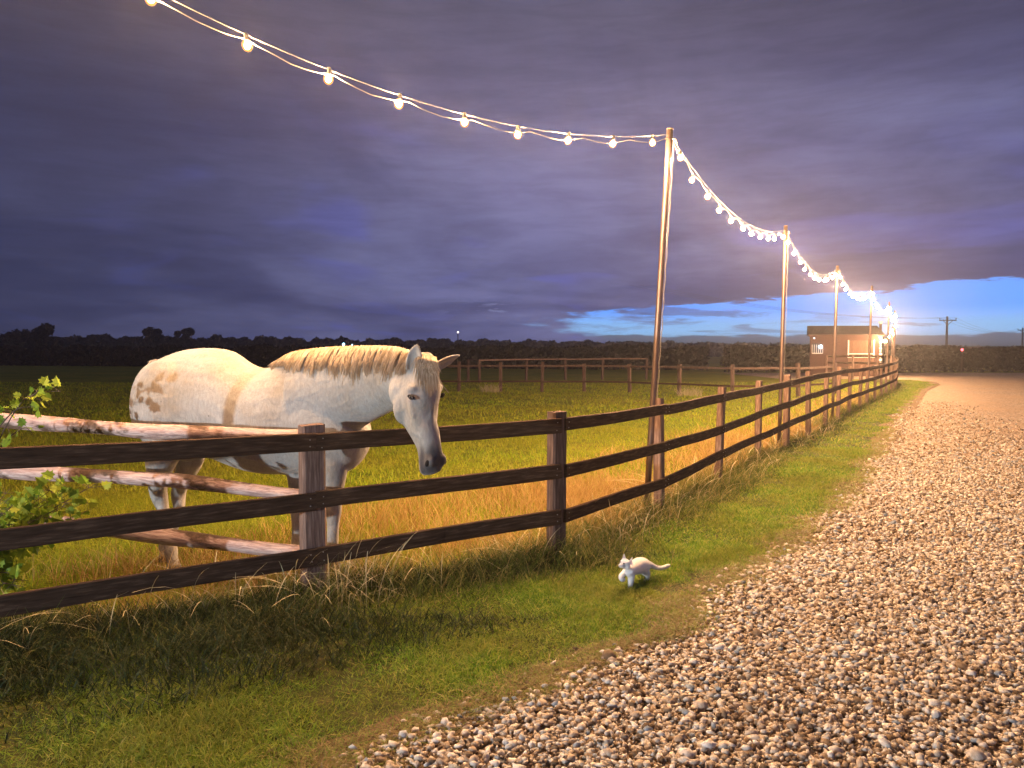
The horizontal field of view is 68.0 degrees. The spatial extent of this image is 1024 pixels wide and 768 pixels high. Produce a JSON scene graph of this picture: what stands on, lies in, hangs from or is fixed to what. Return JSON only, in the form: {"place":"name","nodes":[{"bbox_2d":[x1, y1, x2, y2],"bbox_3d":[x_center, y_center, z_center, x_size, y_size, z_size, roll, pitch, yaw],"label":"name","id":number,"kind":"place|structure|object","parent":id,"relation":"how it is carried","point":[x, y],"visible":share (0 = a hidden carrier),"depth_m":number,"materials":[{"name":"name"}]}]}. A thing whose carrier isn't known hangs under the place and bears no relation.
{"place":"outdoors","nodes":[
{"label":"outdoors","id":0,"kind":"place"},
{"bbox_2d":[0,417,821,493],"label":"pasture grass","id":1,"kind":"structure","parent":0,"point":[264,479],"depth_m":12.13,"materials":[{"name":"green plant"}]},
{"bbox_2d":[0,381,889,421],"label":"pasture grass","id":2,"kind":"structure","parent":0,"point":[20,387],"depth_m":25.49,"materials":[{"name":"green plant"}]},
{"bbox_2d":[0,381,930,767],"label":"verge ground","id":3,"kind":"structure","parent":0,"point":[322,693],"depth_m":3.81,"materials":[{"name":"green plant"}]},
{"bbox_2d":[0,572,339,630],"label":"straw grass","id":4,"kind":"structure","parent":3,"relation":"on","point":[183,589],"depth_m":5.06,"materials":[{"name":"green plant"}]},
{"bbox_2d":[0,587,550,748],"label":"long grass","id":5,"kind":"structure","parent":3,"relation":"on","point":[246,639],"depth_m":4.17,"materials":[{"name":"green plant"}]},
{"bbox_2d":[0,525,702,696],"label":"long grass","id":6,"kind":"structure","parent":3,"relation":"on","point":[507,567],"depth_m":5.20,"materials":[{"name":"green plant"}]},
{"bbox_2d":[0,465,757,653],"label":"seed stalks","id":7,"kind":"object","parent":3,"relation":"on","point":[295,573],"visible":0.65,"depth_m":5.09,"materials":[{"name":"beige plant"}]},
{"bbox_2d":[0,355,898,617],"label":"post and rail fence","id":8,"kind":"object","parent":3,"relation":"on","point":[314,498],"visible":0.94,"depth_m":5.19,"materials":[{"name":"brown wood"}]},
{"bbox_2d":[224,413,844,612],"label":"seed stalks","id":9,"kind":"object","parent":3,"relation":"on","point":[674,488],"visible":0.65,"depth_m":9.27,"materials":[{"name":"beige plant"}]},
{"bbox_2d":[431,426,855,569],"bbox_3d":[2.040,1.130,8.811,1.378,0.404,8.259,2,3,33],"label":"long grass","id":10,"kind":"structure","parent":3,"relation":"on","point":[688,491],"depth_m":7.68,"materials":[{"name":"plant"}]},
{"bbox_2d":[618,554,669,587],"bbox_3d":[0.915,1.333,5.499,0.190,0.309,0.589,2,4,44],"label":"cat","id":11,"kind":"object","parent":3,"relation":"on","point":[643,566],"visible":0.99,"depth_m":5.35},
{"bbox_2d":[644,127,676,508],"bbox_3d":[1.534,-0.540,7.904,0.333,4.185,0.074,0,3,0],"label":"string light pole","id":12,"kind":"object","parent":3,"relation":"on","point":[669,138],"visible":0.93,"depth_m":7.86,"materials":[{"name":"brown wood"}]},
{"bbox_2d":[148,0,667,145],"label":"string lights","id":13,"kind":"object","parent":12,"relation":"hanging from","point":[328,74],"visible":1,"depth_m":5.75,"materials":[{"name":"white"}]},
{"bbox_2d":[672,140,784,239],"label":"string lights","id":14,"kind":"object","parent":12,"relation":"hanging from","point":[691,180],"visible":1,"depth_m":9.51,"materials":[{"name":"white"}]},
{"bbox_2d":[600,446,884,545],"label":"verge grass","id":15,"kind":"structure","parent":3,"relation":"on","point":[750,519],"depth_m":8.23,"materials":[{"name":"green plant"}]},
{"bbox_2d":[777,225,789,446],"bbox_3d":[4.713,-0.709,13.182,0.172,4.053,0.074,0,3,0],"label":"string light pole","id":16,"kind":"object","parent":3,"relation":"on","point":[783,319],"visible":0.95,"depth_m":13.14,"materials":[{"name":"wood"}]},
{"bbox_2d":[787,235,836,280],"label":"string lights","id":17,"kind":"object","parent":16,"relation":"hanging from","point":[810,268],"visible":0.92,"depth_m":15.17,"materials":[{"name":"white"}]},
{"bbox_2d":[738,379,908,454],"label":"long grass","id":18,"kind":"structure","parent":3,"relation":"on","point":[854,406],"depth_m":18.04,"materials":[{"name":"green plant"}]},
{"bbox_2d":[766,429,900,529],"bbox_3d":[5.371,1.158,11.536,0.943,0.069,10.701,1,3,30],"label":"dead thatch","id":19,"kind":"object","parent":3,"relation":"on","point":[850,483],"visible":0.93,"depth_m":9.50,"materials":[{"name":"beige plant"}]},
{"bbox_2d":[831,265,840,419],"bbox_3d":[7.793,-0.874,18.279,0.172,3.933,0.074,0,3,0],"label":"string light pole","id":20,"kind":"object","parent":3,"relation":"on","point":[835,333],"visible":0.91,"depth_m":18.24,"materials":[{"name":"wood"}]},
{"bbox_2d":[868,286,872,401],"bbox_3d":[11.408,-1.144,24.173,0.182,3.953,0.074,0,3,0],"label":"string light pole","id":21,"kind":"object","parent":3,"relation":"on","point":[870,323],"visible":0.79,"depth_m":24.12,"materials":[{"name":"wood"}]},
{"bbox_2d":[839,272,871,299],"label":"string lights","id":22,"kind":"object","parent":21,"relation":"hanging from","point":[853,292],"visible":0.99,"depth_m":20.63,"materials":[{"name":"white"}]},
{"bbox_2d":[873,292,888,312],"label":"string lights","id":23,"kind":"object","parent":21,"relation":"hanging from","point":[880,308],"visible":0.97,"depth_m":26.43,"materials":[{"name":"white"}]},
{"bbox_2d":[886,302,889,363],"bbox_3d":[14.798,-1.326,29.871,0.162,3.813,0.074,0,3,0],"label":"string light pole","id":24,"kind":"object","parent":3,"relation":"on","point":[888,332],"visible":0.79,"depth_m":29.82,"materials":[{"name":"wood"}]},
{"bbox_2d":[892,311,895,383],"bbox_3d":[17.598,-1.511,34.967,0.162,3.733,0.074,0,3,0],"label":"string light pole","id":25,"kind":"object","parent":3,"relation":"on","point":[894,340],"visible":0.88,"depth_m":34.93,"materials":[{"name":"brown wood"}]},
{"bbox_2d":[0,355,1023,620],"bbox_3d":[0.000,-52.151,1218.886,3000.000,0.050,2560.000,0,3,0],"label":"field","id":26,"kind":"structure","parent":0,"point":[70,375],"depth_m":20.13,"materials":[{"name":"plant"}]},
{"bbox_2d":[0,376,60,446],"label":"hawthorn bush","id":27,"kind":"object","parent":26,"relation":"on","point":[21,422],"visible":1,"depth_m":5.04,"materials":[{"name":"green plant"}]},
{"bbox_2d":[0,323,63,348],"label":"tree","id":28,"kind":"object","parent":26,"relation":"on","point":[39,336],"visible":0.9,"depth_m":118.34,"materials":[{"name":"green plant"}]},
{"bbox_2d":[0,470,111,594],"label":"hawthorn bush","id":29,"kind":"object","parent":26,"relation":"on","point":[23,510],"visible":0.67,"depth_m":4.64,"materials":[{"name":"green plant"}]},
{"bbox_2d":[0,413,299,555],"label":"log fence","id":30,"kind":"object","parent":26,"relation":"on","point":[179,538],"visible":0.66,"depth_m":5.39,"materials":[{"name":"white wood"}]},
{"bbox_2d":[141,327,163,347],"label":"tree","id":31,"kind":"object","parent":26,"relation":"on","point":[152,337],"visible":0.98,"depth_m":148.74,"materials":[{"name":"green plant"}]},
{"bbox_2d":[168,328,196,346],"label":"tree","id":32,"kind":"object","parent":26,"relation":"on","point":[187,333],"visible":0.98,"depth_m":153.79,"materials":[{"name":"green plant"}]},
{"bbox_2d":[253,335,268,339],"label":"tree","id":33,"kind":"object","parent":26,"relation":"on","point":[258,337],"visible":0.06,"depth_m":168.17,"materials":[{"name":"green plant"}]},
{"bbox_2d":[129,344,459,573],"bbox_3d":[-1.665,0.574,5.674,2.904,1.753,0.810,1,3,22],"label":"horse","id":34,"kind":"object","parent":26,"relation":"on","point":[347,388],"visible":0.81,"depth_m":5.47},
{"bbox_2d":[0,342,709,370],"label":"hedge","id":35,"kind":"object","parent":26,"relation":"on","point":[262,355],"visible":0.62,"depth_m":71.42,"materials":[{"name":"green plant"}]},
{"bbox_2d":[9,464,713,589],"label":"straw grass","id":36,"kind":"structure","parent":26,"relation":"on","point":[580,489],"depth_m":7.11,"materials":[{"name":"yellow plant"}]},
{"bbox_2d":[424,337,438,347],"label":"tree","id":37,"kind":"object","parent":26,"relation":"on","point":[431,342],"visible":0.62,"depth_m":174.03,"materials":[{"name":"green plant"}]},
{"bbox_2d":[477,383,499,391],"bbox_3d":[-0.891,0.113,30.902,1.142,0.455,1.216,2,3,33],"label":"grass tuft","id":38,"kind":"object","parent":26,"relation":"on","point":[488,389],"visible":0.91,"depth_m":30.90,"materials":[{"name":"plant"}]},
{"bbox_2d":[0,333,1015,356],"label":"treeline","id":39,"kind":"object","parent":26,"relation":"on","point":[106,340],"visible":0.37,"depth_m":170.65,"materials":[{"name":"green plant"}]},
{"bbox_2d":[467,358,647,382],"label":"paddock fence","id":40,"kind":"object","parent":26,"relation":"on","point":[526,370],"visible":0.78,"depth_m":43.49,"materials":[{"name":"brown wood"}]},
{"bbox_2d":[441,361,836,397],"bbox_3d":[3.021,-0.157,29.372,19.044,1.366,3.450,0,3,8],"label":"paddock fence","id":41,"kind":"object","parent":26,"relation":"on","point":[732,368],"visible":0.69,"depth_m":30.36,"materials":[{"name":"brown wood"}]},
{"bbox_2d":[632,341,645,344],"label":"tree","id":42,"kind":"object","parent":26,"relation":"on","point":[635,343],"visible":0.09,"depth_m":189.00,"materials":[{"name":"green plant"}]},
{"bbox_2d":[671,384,704,396],"bbox_3d":[6.556,0.227,28.195,1.520,0.491,1.313,0,3,0],"label":"grass tuft","id":43,"kind":"object","parent":26,"relation":"on","point":[694,391],"visible":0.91,"depth_m":28.10,"materials":[{"name":"yellow plant"}]},
{"bbox_2d":[566,421,820,482],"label":"straw grass","id":44,"kind":"structure","parent":26,"relation":"on","point":[708,451],"depth_m":12.16,"materials":[{"name":"yellow plant"}]},
{"bbox_2d":[741,390,884,427],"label":"straw grass","id":45,"kind":"structure","parent":26,"relation":"on","point":[799,414],"depth_m":20.13,"materials":[{"name":"yellow plant"}]},
{"bbox_2d":[807,326,885,375],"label":"shed","id":46,"kind":"structure","parent":26,"relation":"on","point":[852,340],"depth_m":49.84,"materials":[{"name":"brown wood"}]},
{"bbox_2d":[812,344,822,353],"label":"window","id":47,"kind":"structure","parent":46,"relation":"in","point":[816,349],"depth_m":49.86,"materials":[{"name":"white glass"}]},
{"bbox_2d":[848,358,873,375],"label":"door","id":48,"kind":"structure","parent":46,"relation":"in","point":[856,366],"depth_m":49.76,"materials":[{"name":"brown wood"}]},
{"bbox_2d":[849,340,873,354],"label":"window","id":49,"kind":"structure","parent":46,"relation":"in","point":[855,346],"depth_m":49.71,"materials":[{"name":"orange glass"}]},
{"bbox_2d":[878,321,882,346],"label":"flue pipe","id":50,"kind":"object","parent":46,"relation":"attached to","point":[880,325],"visible":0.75,"depth_m":50.12,"materials":[{"name":"silver metal"}]},
{"bbox_2d":[720,344,1023,371],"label":"hedge","id":51,"kind":"object","parent":26,"relation":"on","point":[924,358],"visible":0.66,"depth_m":60.55,"materials":[{"name":"green plant"}]},
{"bbox_2d":[939,316,956,344],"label":"utility pole","id":52,"kind":"object","parent":26,"relation":"on","point":[946,336],"visible":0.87,"depth_m":109.65,"materials":[{"name":"wood"}]},
{"bbox_2d":[961,349,962,371],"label":"distant lamp","id":53,"kind":"object","parent":26,"relation":"on","point":[961,360],"visible":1,"depth_m":58.94,"materials":[{"name":"brown"}]},
{"bbox_2d":[0,0,1023,346],"label":"sky","id":54,"kind":"structure","parent":0,"point":[161,170],"materials":[{"name":"purple"}]},
{"bbox_2d":[292,381,939,767],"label":"verge soil","id":55,"kind":"structure","parent":0,"point":[826,541],"depth_m":3.99,"materials":[{"name":"brown soil"}]},
{"bbox_2d":[228,527,827,767],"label":"dead thatch","id":56,"kind":"object","parent":55,"relation":"on","point":[625,643],"visible":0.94,"depth_m":3.96,"materials":[{"name":"beige plant"}]},
{"bbox_2d":[313,542,1023,767],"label":"loose gravel","id":57,"kind":"structure","parent":0,"point":[951,584],"depth_m":3.81,"materials":[{"name":"beige gravel"}]},
{"bbox_2d":[445,373,1023,767],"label":"gravel yard","id":58,"kind":"structure","parent":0,"point":[1001,395],"depth_m":18.42,"materials":[{"name":"beige gravel"}]},
{"bbox_2d":[891,326,893,355],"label":"string light pole","id":59,"kind":"object","parent":58,"relation":"on","point":[892,344],"visible":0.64,"depth_m":45.92,"materials":[{"name":"brown wood"}]},
{"bbox_2d":[631,285,896,317],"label":"overhead wire","id":60,"kind":"object","parent":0,"point":[762,305],"visible":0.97,"depth_m":96.10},
{"bbox_2d":[788,379,936,447],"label":"verge grass","id":61,"kind":"structure","parent":0,"point":[887,406],"depth_m":18.80,"materials":[{"name":"plant"}]},
{"bbox_2d":[769,454,1023,545],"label":"loose gravel","id":62,"kind":"structure","parent":0,"point":[989,517],"depth_m":8.24,"materials":[{"name":"beige gravel"}]},
{"bbox_2d":[865,401,1023,456],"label":"loose gravel","id":63,"kind":"structure","parent":0,"point":[1011,449],"depth_m":14.86,"materials":[{"name":"beige gravel"}]}
]}

